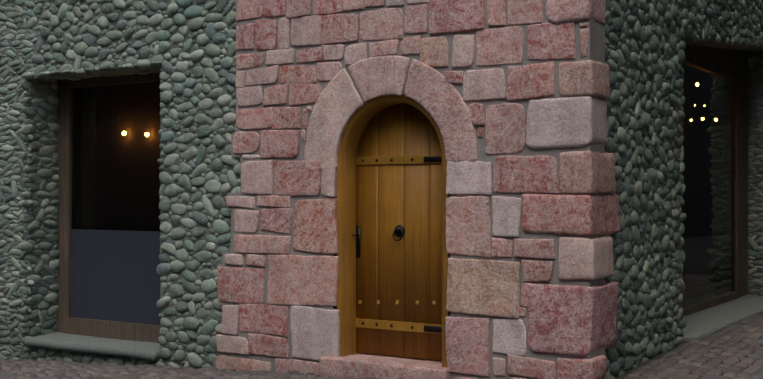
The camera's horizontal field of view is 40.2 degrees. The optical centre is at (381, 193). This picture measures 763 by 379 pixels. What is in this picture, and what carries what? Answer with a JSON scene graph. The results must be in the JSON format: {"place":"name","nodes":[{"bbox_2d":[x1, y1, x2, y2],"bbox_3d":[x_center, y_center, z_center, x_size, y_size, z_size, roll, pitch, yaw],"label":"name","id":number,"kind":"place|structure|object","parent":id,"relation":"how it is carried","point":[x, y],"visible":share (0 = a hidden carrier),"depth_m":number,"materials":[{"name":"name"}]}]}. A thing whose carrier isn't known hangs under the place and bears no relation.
{"place":"outdoors","nodes":[
{"label":"outdoors","id":0,"kind":"place"},
{"bbox_2d":[0,287,762,378],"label":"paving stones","id":1,"kind":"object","parent":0,"point":[674,347],"depth_m":8.68,"materials":[{"name":"grey stone"}]},
{"bbox_2d":[74,88,334,308],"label":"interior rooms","id":2,"kind":"object","parent":1,"relation":"on","point":[77,149],"depth_m":11.51,"materials":[{"name":"black"}]},
{"bbox_2d":[122,83,717,136],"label":"light bulbs","id":3,"kind":"object","parent":2,"relation":"attached to","point":[124,133],"depth_m":10.20,"materials":[{"name":"yellow glass"}]},
{"bbox_2d":[0,0,762,378],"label":"cobble stones","id":4,"kind":"object","parent":1,"relation":"on","point":[650,178],"visible":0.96,"depth_m":9.09,"materials":[{"name":"grey stone"}]},
{"bbox_2d":[0,0,762,376],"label":"mortar","id":5,"kind":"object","parent":1,"relation":"on","point":[228,168],"depth_m":9.24,"materials":[{"name":"grey concrete"}]},
{"bbox_2d":[24,295,762,360],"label":"sill slabs","id":6,"kind":"structure","parent":5,"relation":"attached to","point":[703,324],"depth_m":9.91,"materials":[{"name":"stone"}]},
{"bbox_2d":[58,45,747,342],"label":"window frames","id":7,"kind":"structure","parent":5,"relation":"attached to","point":[730,64],"depth_m":10.52,"materials":[{"name":"brown wood"}]},
{"bbox_2d":[71,63,734,306],"bbox_3d":[0.670,-0.021,10.071,7.286,2.544,2.273,0,0,-11],"label":"window glass","id":8,"kind":"object","parent":7,"relation":"in","point":[730,178],"visible":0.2,"depth_m":10.78,"materials":[{"name":"clear glass"}]},
{"bbox_2d":[71,229,159,324],"bbox_3d":[-2.472,0.804,10.065,1.553,0.894,0.001,0,0,33],"label":"window panel","id":9,"kind":"object","parent":8,"relation":"attached to","point":[115,276],"depth_m":10.14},
{"bbox_2d":[0,311,762,378],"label":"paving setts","id":10,"kind":"structure","parent":1,"relation":"on","point":[665,365],"depth_m":8.50,"materials":[{"name":"grey stone"}]},
{"bbox_2d":[213,0,604,378],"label":"mortar","id":11,"kind":"object","parent":1,"relation":"on","point":[596,45],"visible":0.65,"depth_m":7.54,"materials":[{"name":"grey concrete"}]},
{"bbox_2d":[215,0,619,378],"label":"stone blocks","id":12,"kind":"structure","parent":1,"relation":"on","point":[574,320],"depth_m":7.60,"materials":[{"name":"stone"}]},
{"bbox_2d":[337,95,449,367],"bbox_3d":[0.138,0.271,8.045,0.999,2.058,0.248,0,0,33],"label":"door lining","id":13,"kind":"object","parent":12,"relation":"attached to","point":[362,117],"depth_m":8.20,"materials":[{"name":"brown wood"}]},
{"bbox_2d":[356,103,441,360],"bbox_3d":[0.182,0.281,8.115,0.894,1.975,0.041,0,0,33],"label":"door leaf","id":14,"kind":"object","parent":13,"relation":"attached to","point":[405,271],"visible":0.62,"depth_m":8.12,"materials":[{"name":"brown wood"}]},
{"bbox_2d":[352,156,441,332],"bbox_3d":[0.134,0.386,8.088,0.989,1.334,0.060,0,0,33],"label":"door hardware","id":15,"kind":"object","parent":14,"relation":"attached to","point":[399,231],"depth_m":8.09,"materials":[{"name":"black metal"}]},
{"bbox_2d":[358,300,435,304],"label":"door studs","id":16,"kind":"object","parent":14,"relation":"in","point":[397,302],"depth_m":8.12,"materials":[{"name":"gold metal"}]},
{"bbox_2d":[356,155,441,333],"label":"door hinge straps","id":17,"kind":"object","parent":14,"relation":"attached to","point":[397,325],"depth_m":8.13,"materials":[{"name":"gold metal"}]}
]}

